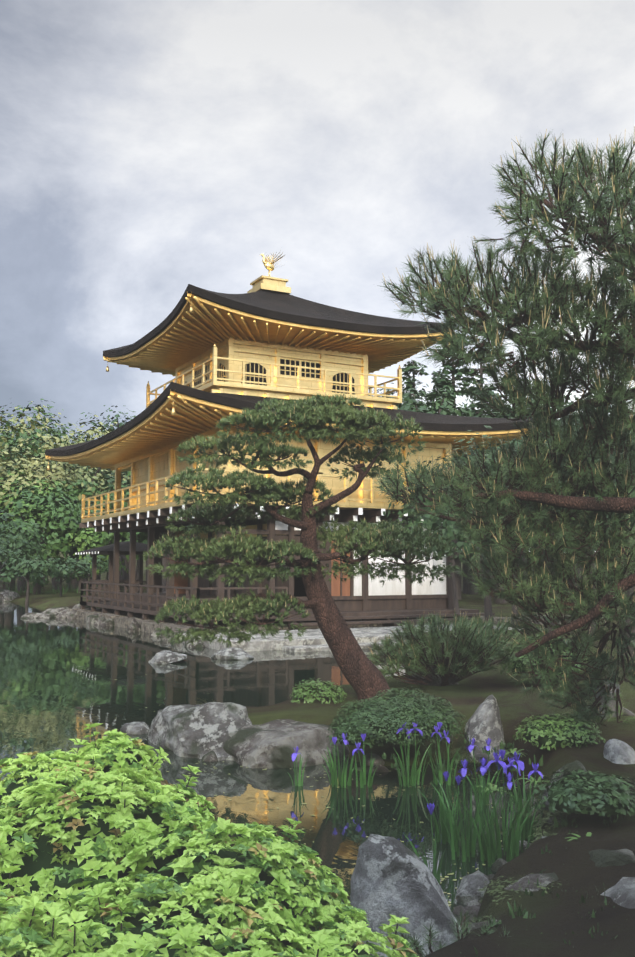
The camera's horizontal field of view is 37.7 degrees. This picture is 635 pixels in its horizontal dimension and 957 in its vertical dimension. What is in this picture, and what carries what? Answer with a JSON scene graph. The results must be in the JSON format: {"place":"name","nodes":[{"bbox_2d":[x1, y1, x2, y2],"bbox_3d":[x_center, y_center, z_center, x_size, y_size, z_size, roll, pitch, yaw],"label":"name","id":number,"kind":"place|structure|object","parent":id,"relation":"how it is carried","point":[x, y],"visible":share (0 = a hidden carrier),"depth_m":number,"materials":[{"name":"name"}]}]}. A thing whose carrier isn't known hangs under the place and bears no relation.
{"place":"outdoors","nodes":[
{"label":"outdoors","id":0,"kind":"place"},
{"bbox_2d":[0,601,623,930],"bbox_3d":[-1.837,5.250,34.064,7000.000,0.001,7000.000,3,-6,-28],"label":"pond water","id":1,"kind":"structure","parent":0,"point":[64,662],"depth_m":12.03,"materials":[{"name":"green liquid"}]},
{"bbox_2d":[120,722,148,734],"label":"rock","id":2,"kind":"object","parent":1,"relation":"in","point":[134,728],"visible":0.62,"depth_m":11.10,"materials":[{"name":"grey stone"}]},
{"bbox_2d":[148,650,186,663],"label":"rock","id":3,"kind":"object","parent":1,"relation":"in","point":[165,657],"visible":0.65,"depth_m":19.31,"materials":[{"name":"grey stone"}]},
{"bbox_2d":[211,648,253,659],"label":"rock","id":4,"kind":"object","parent":1,"relation":"in","point":[232,654],"visible":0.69,"depth_m":20.07,"materials":[{"name":"grey stone"}]},
{"bbox_2d":[4,676,526,905],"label":"floating pond leaves","id":5,"kind":"object","parent":1,"relation":"on","point":[352,817],"visible":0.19,"depth_m":7.77,"materials":[{"name":"green plant"}]},
{"bbox_2d":[508,801,545,828],"bbox_3d":[1.589,2.568,7.077,0.307,0.204,0.255,1,-6,-8],"label":"water edge rock","id":6,"kind":"object","parent":1,"relation":"in","point":[543,826],"visible":0.19,"depth_m":7.03,"materials":[{"name":"grey stone"}]},
{"bbox_2d":[0,0,634,551],"label":"sky","id":7,"kind":"structure","parent":0,"point":[150,150],"materials":[{"name":"white"}]},
{"bbox_2d":[9,552,634,956],"bbox_3d":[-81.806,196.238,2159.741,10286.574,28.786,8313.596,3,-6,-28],"label":"mossy ground","id":8,"kind":"structure","parent":0,"point":[559,918],"depth_m":6.06,"materials":[{"name":"green plant"}]},
{"bbox_2d":[0,588,19,601],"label":"shore rock","id":9,"kind":"object","parent":8,"relation":"on","point":[6,595],"visible":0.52,"depth_m":55.03,"materials":[{"name":"grey stone"}]},
{"bbox_2d":[21,603,204,647],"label":"shore rocks","id":10,"kind":"object","parent":8,"relation":"on","point":[67,613],"visible":0.44,"depth_m":33.20,"materials":[{"name":"grey stone"}]},
{"bbox_2d":[75,551,165,600],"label":"sosei timber","id":11,"kind":"object","parent":8,"relation":"on","point":[110,564],"visible":0.46,"depth_m":41.87,"materials":[{"name":"brown wood"}]},
{"bbox_2d":[75,541,166,552],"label":"sosei roof","id":12,"kind":"structure","parent":11,"relation":"on","point":[125,546],"depth_m":40.68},
{"bbox_2d":[147,702,251,760],"bbox_3d":[-1.298,2.757,10.305,0.889,0.608,1.825,3,-6,-28],"label":"rock","id":13,"kind":"object","parent":8,"relation":"on","point":[199,731],"visible":0.79,"depth_m":9.93,"materials":[{"name":"grey stone"}]},
{"bbox_2d":[0,723,417,956],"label":"shrub","id":14,"kind":"object","parent":8,"relation":"on","point":[96,860],"visible":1,"depth_m":3.75,"materials":[{"name":"green plant"}]},
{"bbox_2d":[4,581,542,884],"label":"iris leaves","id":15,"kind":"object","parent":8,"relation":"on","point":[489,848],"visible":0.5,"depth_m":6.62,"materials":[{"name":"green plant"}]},
{"bbox_2d":[223,719,349,768],"bbox_3d":[-0.270,2.828,9.761,1.368,0.473,1.266,3,-6,-28],"label":"rock","id":16,"kind":"object","parent":8,"relation":"on","point":[273,744],"visible":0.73,"depth_m":9.43,"materials":[{"name":"grey stone"}]},
{"bbox_2d":[45,275,549,629],"bbox_3d":[-1.837,-1.230,34.688,13.088,12.740,16.172,3,-6,-28],"label":"temple pavilion","id":17,"kind":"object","parent":8,"relation":"on","point":[218,355],"visible":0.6,"depth_m":31.13,"materials":[{"name":"gold metal"}]},
{"bbox_2d":[261,250,284,275],"bbox_3d":[-1.694,-8.194,35.434,1.138,1.270,0.712,3,-6,-28],"label":"phoenix statue","id":18,"kind":"object","parent":17,"relation":"on","point":[268,264],"visible":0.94,"depth_m":35.29,"materials":[{"name":"gold metal"}]},
{"bbox_2d":[141,393,459,701],"bbox_3d":[-0.230,0.959,11.556,4.042,4.066,1.688,0,-6,-1],"label":"pine tree","id":19,"kind":"object","parent":8,"relation":"on","point":[363,675],"visible":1,"depth_m":11.50,"materials":[{"name":"green plant"}]},
{"bbox_2d":[0,332,634,659],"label":"tree foliage","id":20,"kind":"object","parent":8,"relation":"on","point":[40,499],"visible":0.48,"depth_m":59.52,"materials":[{"name":"green plant"}]},
{"bbox_2d":[290,678,346,703],"bbox_3d":[-0.025,2.629,11.483,0.746,0.332,0.713,3,-6,-28],"label":"shrub","id":21,"kind":"object","parent":8,"relation":"on","point":[308,694],"visible":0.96,"depth_m":11.34,"materials":[{"name":"green plant"}]},
{"bbox_2d":[69,608,606,632],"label":"stone embankment","id":22,"kind":"structure","parent":8,"relation":"on","point":[148,625],"depth_m":30.02,"materials":[{"name":"grey stone"}]},
{"bbox_2d":[182,624,533,651],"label":"stone embankment","id":23,"kind":"structure","parent":8,"relation":"on","point":[311,640],"depth_m":22.89,"materials":[{"name":"grey stone"}]},
{"bbox_2d":[326,718,396,747],"bbox_3d":[0.422,2.417,8.958,0.666,0.288,0.712,3,-6,-28],"label":"azalea","id":24,"kind":"object","parent":8,"relation":"on","point":[353,736],"visible":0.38,"depth_m":8.77,"materials":[{"name":"green plant"}]},
{"bbox_2d":[201,751,544,927],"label":"rocks","id":25,"kind":"object","parent":8,"relation":"on","point":[473,904],"visible":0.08,"depth_m":6.05,"materials":[{"name":"grey stone"}]},
{"bbox_2d":[361,753,384,765],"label":"rock","id":26,"kind":"object","parent":8,"relation":"on","point":[368,756],"visible":0.71,"depth_m":9.27,"materials":[{"name":"grey stone"}]},
{"bbox_2d":[328,686,466,746],"bbox_3d":[0.822,2.279,9.118,1.305,0.465,1.295,3,-6,-28],"label":"azalea","id":27,"kind":"object","parent":8,"relation":"on","point":[388,718],"visible":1,"depth_m":8.75,"materials":[{"name":"green plant"}]},
{"bbox_2d":[350,834,463,956],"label":"foreground rock","id":28,"kind":"object","parent":8,"relation":"on","point":[393,876],"visible":0.62,"depth_m":4.46,"materials":[{"name":"grey stone"}]},
{"bbox_2d":[405,666,458,685],"bbox_3d":[1.653,2.897,13.302,0.798,0.457,0.619,-2,-6,22],"label":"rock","id":29,"kind":"object","parent":8,"relation":"on","point":[437,682],"visible":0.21,"depth_m":13.09,"materials":[{"name":"grey stone"}]},
{"bbox_2d":[367,610,520,956],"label":"pine shrub twigs","id":30,"kind":"object","parent":8,"relation":"on","point":[414,657],"visible":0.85,"depth_m":12.50,"materials":[{"name":"green plant"}]},
{"bbox_2d":[343,708,591,840],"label":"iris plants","id":31,"kind":"object","parent":8,"relation":"on","point":[494,789],"visible":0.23,"depth_m":7.03,"materials":[{"name":"plant"}]},
{"bbox_2d":[456,873,489,899],"bbox_3d":[0.947,2.454,5.597,0.224,0.130,0.220,-1,-6,10],"label":"rock","id":32,"kind":"object","parent":8,"relation":"on","point":[471,884],"visible":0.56,"depth_m":5.54,"materials":[{"name":"grey stone"}]},
{"bbox_2d":[462,915,491,932],"bbox_3d":[0.858,2.186,4.481,0.444,0.103,0.357,3,-6,-28],"label":"rock moss collar","id":33,"kind":"object","parent":8,"relation":"on","point":[476,920],"visible":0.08,"depth_m":4.55,"materials":[{"name":"green plant"}]},
{"bbox_2d":[445,745,512,763],"bbox_3d":[1.688,2.689,9.177,1.007,0.118,0.673,3,-6,-28],"label":"shrub","id":34,"kind":"object","parent":8,"relation":"on","point":[458,749],"visible":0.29,"depth_m":8.94,"materials":[{"name":"green plant"}]},
{"bbox_2d":[464,919,496,935],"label":"rock","id":35,"kind":"object","parent":8,"relation":"on","point":[477,925],"visible":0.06,"depth_m":4.45,"materials":[{"name":"grey stone"}]},
{"bbox_2d":[465,694,506,762],"bbox_3d":[1.653,2.448,9.151,0.408,0.630,0.648,0,-6,5],"label":"rock","id":36,"kind":"object","parent":8,"relation":"on","point":[483,723],"visible":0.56,"depth_m":8.98,"materials":[{"name":"grey stone"}]},
{"bbox_2d":[372,126,634,734],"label":"pine tree","id":37,"kind":"object","parent":8,"relation":"on","point":[451,295],"visible":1,"depth_m":8.15,"materials":[{"name":"green plant"}]},
{"bbox_2d":[382,726,626,956],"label":"small plants","id":38,"kind":"object","parent":8,"relation":"on","point":[563,821],"visible":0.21,"depth_m":6.05,"materials":[{"name":"green plant"}]},
{"bbox_2d":[479,873,560,903],"bbox_3d":[1.181,2.176,4.924,0.698,0.117,0.572,3,-6,-28],"label":"moss","id":39,"kind":"object","parent":8,"relation":"on","point":[496,890],"visible":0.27,"depth_m":4.91,"materials":[{"name":"green plant"}]},
{"bbox_2d":[504,873,558,891],"bbox_3d":[1.223,2.170,4.932,0.510,0.124,0.360,3,-6,-28],"label":"rock","id":40,"kind":"object","parent":8,"relation":"on","point":[546,878],"visible":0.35,"depth_m":4.91,"materials":[{"name":"grey stone"}]},
{"bbox_2d":[516,796,553,821],"bbox_3d":[1.855,2.399,6.787,0.837,0.113,0.685,3,-6,-28],"label":"shrub","id":41,"kind":"object","parent":8,"relation":"on","point":[536,810],"visible":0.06,"depth_m":6.65,"materials":[{"name":"green plant"}]},
{"bbox_2d":[527,831,556,845],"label":"rock","id":42,"kind":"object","parent":8,"relation":"on","point":[544,833],"depth_m":5.83,"materials":[{"name":"grey stone"}]},
{"bbox_2d":[500,634,587,676],"bbox_3d":[3.210,2.444,13.009,1.377,0.573,1.167,3,-6,-28],"label":"shrub","id":43,"kind":"object","parent":8,"relation":"on","point":[516,662],"visible":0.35,"depth_m":12.71,"materials":[{"name":"green plant"}]},
{"bbox_2d":[531,811,567,834],"bbox_3d":[1.677,2.305,6.247,0.589,0.110,0.422,3,-6,-28],"label":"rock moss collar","id":44,"kind":"object","parent":8,"relation":"on","point":[541,824],"visible":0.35,"depth_m":6.18,"materials":[{"name":"green plant"}]},
{"bbox_2d":[513,713,605,749],"bbox_3d":[2.149,2.250,8.333,0.823,0.255,0.736,3,-6,-28],"label":"shrub","id":45,"kind":"object","parent":8,"relation":"on","point":[547,731],"visible":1,"depth_m":8.15,"materials":[{"name":"green plant"}]},
{"bbox_2d":[540,760,590,813],"bbox_3d":[1.841,2.283,6.791,0.462,0.423,0.521,-1,-6,7],"label":"rock","id":46,"kind":"object","parent":8,"relation":"on","point":[577,765],"visible":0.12,"depth_m":6.74,"materials":[{"name":"grey stone"}]},
{"bbox_2d":[533,769,634,819],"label":"dark shrub","id":47,"kind":"object","parent":8,"relation":"on","point":[578,792],"visible":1,"depth_m":5.95,"materials":[{"name":"green plant"}]},
{"bbox_2d":[575,682,634,719],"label":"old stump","id":48,"kind":"object","parent":8,"relation":"on","point":[629,713],"visible":0.25,"depth_m":10.09,"materials":[{"name":"grey wood"}]},
{"bbox_2d":[588,849,634,866],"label":"rock","id":49,"kind":"object","parent":8,"relation":"on","point":[606,858],"visible":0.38,"depth_m":5.11,"materials":[{"name":"grey stone"}]},
{"bbox_2d":[600,877,634,908],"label":"rock","id":50,"kind":"object","parent":8,"relation":"on","point":[622,890],"visible":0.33,"depth_m":4.57,"materials":[{"name":"grey stone"}]},
{"bbox_2d":[603,739,634,763],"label":"rock","id":51,"kind":"object","parent":8,"relation":"on","point":[616,751],"visible":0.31,"depth_m":7.67,"materials":[{"name":"grey stone"}]}
]}

